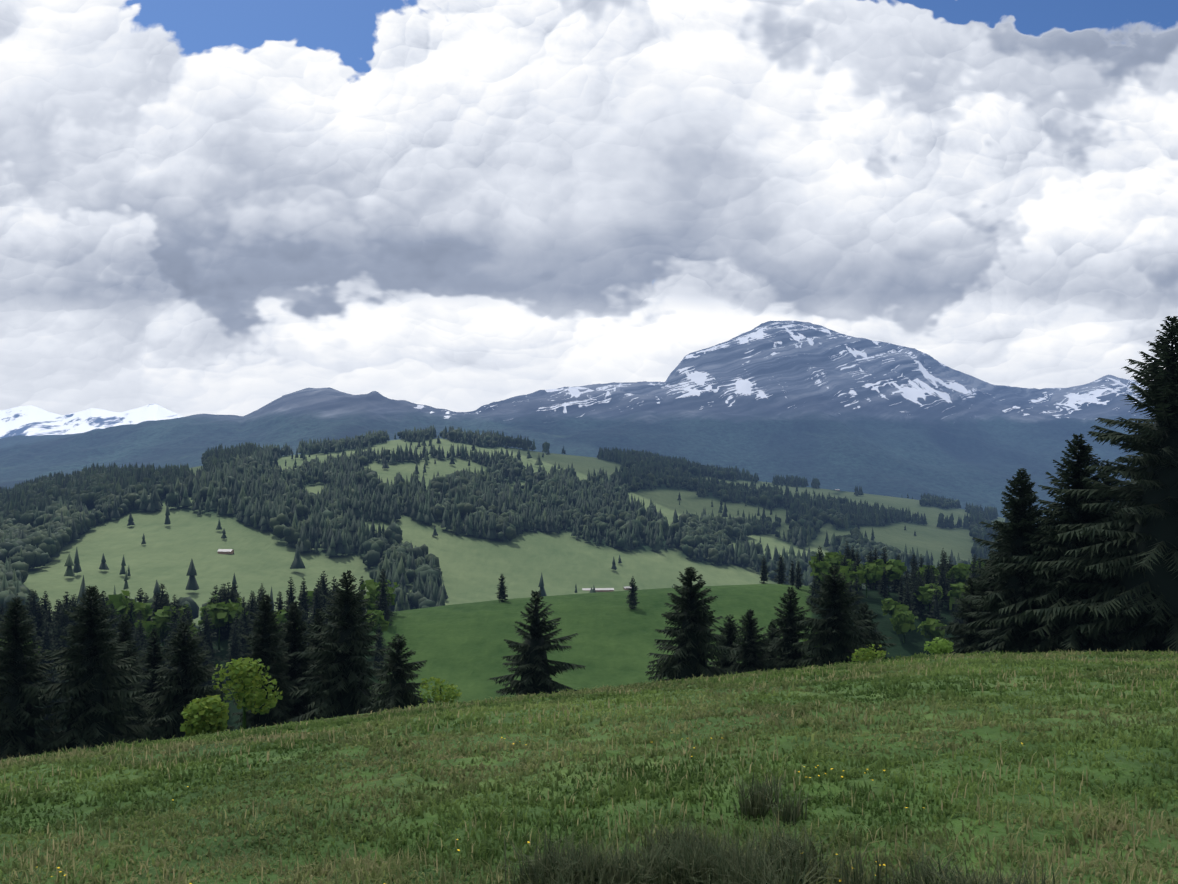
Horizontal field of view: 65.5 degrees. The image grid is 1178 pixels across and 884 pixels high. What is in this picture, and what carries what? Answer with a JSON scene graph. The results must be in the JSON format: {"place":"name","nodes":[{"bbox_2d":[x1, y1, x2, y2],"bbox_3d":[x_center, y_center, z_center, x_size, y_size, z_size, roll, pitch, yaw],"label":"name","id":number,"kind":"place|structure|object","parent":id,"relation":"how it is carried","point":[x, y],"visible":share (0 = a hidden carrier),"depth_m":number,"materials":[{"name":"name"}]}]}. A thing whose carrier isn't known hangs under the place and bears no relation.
{"place":"outdoors","nodes":[
{"label":"outdoors","id":0,"kind":"place"},
{"bbox_2d":[0,404,182,438],"bbox_3d":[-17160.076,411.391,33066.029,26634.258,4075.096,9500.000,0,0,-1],"label":"snowy mountains","id":1,"kind":"structure","parent":0,"point":[30,420],"depth_m":36582.09,"materials":[{"name":"white snow"}]},
{"bbox_2d":[217,549,233,553],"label":"house","id":2,"kind":"structure","parent":0,"point":[225,551],"depth_m":1187.75,"materials":[{"name":"white"}]},
{"bbox_2d":[0,321,1177,883],"bbox_3d":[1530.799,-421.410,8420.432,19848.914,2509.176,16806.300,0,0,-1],"label":"ground","id":3,"kind":"structure","parent":0,"point":[876,421],"depth_m":1337.89,"materials":[{"name":"green plant"}]},
{"bbox_2d":[0,597,71,759],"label":"spruce","id":4,"kind":"object","parent":3,"relation":"on","point":[20,718],"visible":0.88,"depth_m":83.90,"materials":[{"name":"green plant"}]},
{"bbox_2d":[22,585,166,754],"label":"spruce","id":5,"kind":"object","parent":3,"relation":"on","point":[94,706],"visible":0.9,"depth_m":85.69,"materials":[{"name":"green plant"}]},
{"bbox_2d":[108,614,159,739],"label":"spruce","id":6,"kind":"object","parent":3,"relation":"on","point":[126,636],"visible":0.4,"depth_m":104.39,"materials":[{"name":"green plant"}]},
{"bbox_2d":[135,628,167,734],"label":"spruce","id":7,"kind":"object","parent":3,"relation":"on","point":[155,658],"visible":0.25,"depth_m":110.08,"materials":[{"name":"green plant"}]},
{"bbox_2d":[120,619,235,742],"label":"spruce","id":8,"kind":"object","parent":3,"relation":"on","point":[180,690],"visible":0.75,"depth_m":90.82,"materials":[{"name":"green plant"}]},
{"bbox_2d":[180,694,228,735],"bbox_3d":[-27.226,19.569,64.621,3.449,3.152,3.438,0,0,-1],"label":"bush","id":9,"kind":"object","parent":3,"relation":"on","point":[212,716],"visible":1,"depth_m":64.15,"materials":[{"name":"green plant"}]},
{"bbox_2d":[212,657,282,729],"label":"tree","id":10,"kind":"object","parent":3,"relation":"on","point":[250,698],"visible":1,"depth_m":70.53,"materials":[{"name":"green plant"}]},
{"bbox_2d":[231,593,307,729],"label":"spruce","id":11,"kind":"object","parent":3,"relation":"on","point":[270,656],"visible":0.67,"depth_m":98.35,"materials":[{"name":"green plant"}]},
{"bbox_2d":[277,601,323,722],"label":"spruce","id":12,"kind":"object","parent":3,"relation":"on","point":[294,638],"visible":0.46,"depth_m":103.26,"materials":[{"name":"green plant"}]},
{"bbox_2d":[303,608,332,715],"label":"spruce","id":13,"kind":"object","parent":3,"relation":"on","point":[317,619],"visible":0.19,"depth_m":107.38,"materials":[{"name":"green plant"}]},
{"bbox_2d":[281,570,389,723],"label":"spruce","id":14,"kind":"object","parent":3,"relation":"on","point":[343,688],"visible":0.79,"depth_m":95.60,"materials":[{"name":"green plant"}]},
{"bbox_2d":[361,634,433,713],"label":"spruce","id":15,"kind":"object","parent":3,"relation":"on","point":[400,692],"visible":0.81,"depth_m":80.42,"materials":[{"name":"green plant"}]},
{"bbox_2d":[418,677,461,704],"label":"bush","id":16,"kind":"object","parent":3,"relation":"on","point":[451,688],"visible":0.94,"depth_m":76.74,"materials":[{"name":"green plant"}]},
{"bbox_2d":[0,424,1036,622],"bbox_3d":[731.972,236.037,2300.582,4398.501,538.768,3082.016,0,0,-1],"label":"forest trees","id":17,"kind":"object","parent":3,"relation":"on","point":[44,520],"visible":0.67,"depth_m":1595.75,"materials":[{"name":"green plant"}]},
{"bbox_2d":[0,551,1066,669],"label":"broadleaf wood","id":18,"kind":"object","parent":3,"relation":"on","point":[902,620],"visible":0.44,"depth_m":369.10,"materials":[{"name":"green plant"}]},
{"bbox_2d":[487,590,584,696],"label":"spruce","id":19,"kind":"object","parent":3,"relation":"on","point":[535,669],"visible":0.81,"depth_m":110.20,"materials":[{"name":"green plant"}]},
{"bbox_2d":[51,737,1022,883],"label":"yellow flowers","id":20,"kind":"object","parent":3,"relation":"on","point":[570,859],"visible":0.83,"depth_m":11.85,"materials":[{"name":"yellow plant"}]},
{"bbox_2d":[0,541,1085,729],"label":"conifer trees","id":21,"kind":"object","parent":3,"relation":"on","point":[49,631],"visible":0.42,"depth_m":360.09,"materials":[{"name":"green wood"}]},
{"bbox_2d":[0,648,1177,883],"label":"grass","id":22,"kind":"structure","parent":3,"relation":"on","point":[354,866],"depth_m":16.89,"materials":[{"name":"green plant"}]},
{"bbox_2d":[582,588,613,591],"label":"long barn","id":23,"kind":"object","parent":3,"relation":"on","point":[602,589],"visible":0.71,"depth_m":1274.31,"materials":[{"name":"white"}]},
{"bbox_2d":[645,567,738,681],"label":"spruce","id":24,"kind":"object","parent":3,"relation":"on","point":[691,650],"visible":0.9,"depth_m":102.17,"materials":[{"name":"green plant"}]},
{"bbox_2d":[707,614,741,673],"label":"spruce","id":25,"kind":"object","parent":3,"relation":"on","point":[731,636],"visible":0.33,"depth_m":116.88,"materials":[{"name":"green plant"}]},
{"bbox_2d":[720,609,777,673],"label":"spruce","id":26,"kind":"object","parent":3,"relation":"on","point":[750,655],"visible":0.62,"depth_m":110.86,"materials":[{"name":"green plant"}]},
{"bbox_2d":[758,622,780,669],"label":"spruce","id":27,"kind":"object","parent":3,"relation":"on","point":[770,635],"visible":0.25,"depth_m":114.92,"materials":[{"name":"green plant"}]},
{"bbox_2d":[494,763,1074,883],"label":"rush tussocks","id":28,"kind":"object","parent":3,"relation":"on","point":[680,860],"visible":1,"depth_m":9.70,"materials":[{"name":"green plant"}]},
{"bbox_2d":[761,587,813,672],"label":"spruce","id":29,"kind":"object","parent":3,"relation":"on","point":[790,630],"visible":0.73,"depth_m":106.82,"materials":[{"name":"green plant"}]},
{"bbox_2d":[788,565,879,667],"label":"spruce","id":30,"kind":"object","parent":3,"relation":"on","point":[834,640],"visible":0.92,"depth_m":102.45,"materials":[{"name":"green plant"}]},
{"bbox_2d":[847,644,888,662],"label":"bush","id":31,"kind":"object","parent":3,"relation":"on","point":[871,653],"visible":0.62,"depth_m":82.65,"materials":[{"name":"green plant"}]},
{"bbox_2d":[849,602,896,661],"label":"spruce","id":32,"kind":"object","parent":3,"relation":"on","point":[875,635],"visible":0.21,"depth_m":118.88,"materials":[{"name":"green plant"}]},
{"bbox_2d":[924,637,953,654],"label":"bush","id":33,"kind":"object","parent":3,"relation":"on","point":[942,646],"visible":0.98,"depth_m":79.20,"materials":[{"name":"green plant"}]},
{"bbox_2d":[935,576,982,653],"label":"spruce","id":34,"kind":"object","parent":3,"relation":"on","point":[964,639],"visible":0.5,"depth_m":99.44,"materials":[{"name":"green plant"}]},
{"bbox_2d":[950,559,1015,653],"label":"spruce","id":35,"kind":"object","parent":3,"relation":"on","point":[974,647],"visible":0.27,"depth_m":97.03,"materials":[{"name":"green plant"}]},
{"bbox_2d":[956,534,1016,650],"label":"spruce","id":36,"kind":"object","parent":3,"relation":"on","point":[989,571],"depth_m":101.69,"materials":[{"name":"green plant"}]},
{"bbox_2d":[966,468,1063,653],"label":"spruce","id":37,"kind":"object","parent":3,"relation":"on","point":[1020,516],"visible":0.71,"depth_m":88.78,"materials":[{"name":"green plant"}]},
{"bbox_2d":[1014,513,1085,651],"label":"spruce","id":38,"kind":"object","parent":3,"relation":"on","point":[1050,632],"depth_m":96.91,"materials":[{"name":"green plant"}]},
{"bbox_2d":[991,433,1151,653],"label":"spruce","id":39,"kind":"object","parent":3,"relation":"on","point":[1068,513],"visible":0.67,"depth_m":84.72,"materials":[{"name":"green plant"}]},
{"bbox_2d":[1018,316,1177,652],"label":"spruce","id":40,"kind":"object","parent":3,"relation":"on","point":[1146,583],"visible":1,"depth_m":78.89,"materials":[{"name":"green plant"}]},
{"bbox_2d":[1068,459,1154,651],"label":"spruce","id":41,"kind":"object","parent":3,"relation":"on","point":[1108,483],"visible":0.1,"depth_m":94.11,"materials":[{"name":"green plant"}]},
{"bbox_2d":[1106,466,1165,651],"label":"spruce","id":42,"kind":"object","parent":3,"relation":"on","point":[1157,641],"depth_m":90.56,"materials":[{"name":"green plant"}]},
{"bbox_2d":[0,0,1177,416],"label":"sky","id":43,"kind":"structure","parent":0,"point":[216,207],"materials":[{"name":"white"}]}
]}

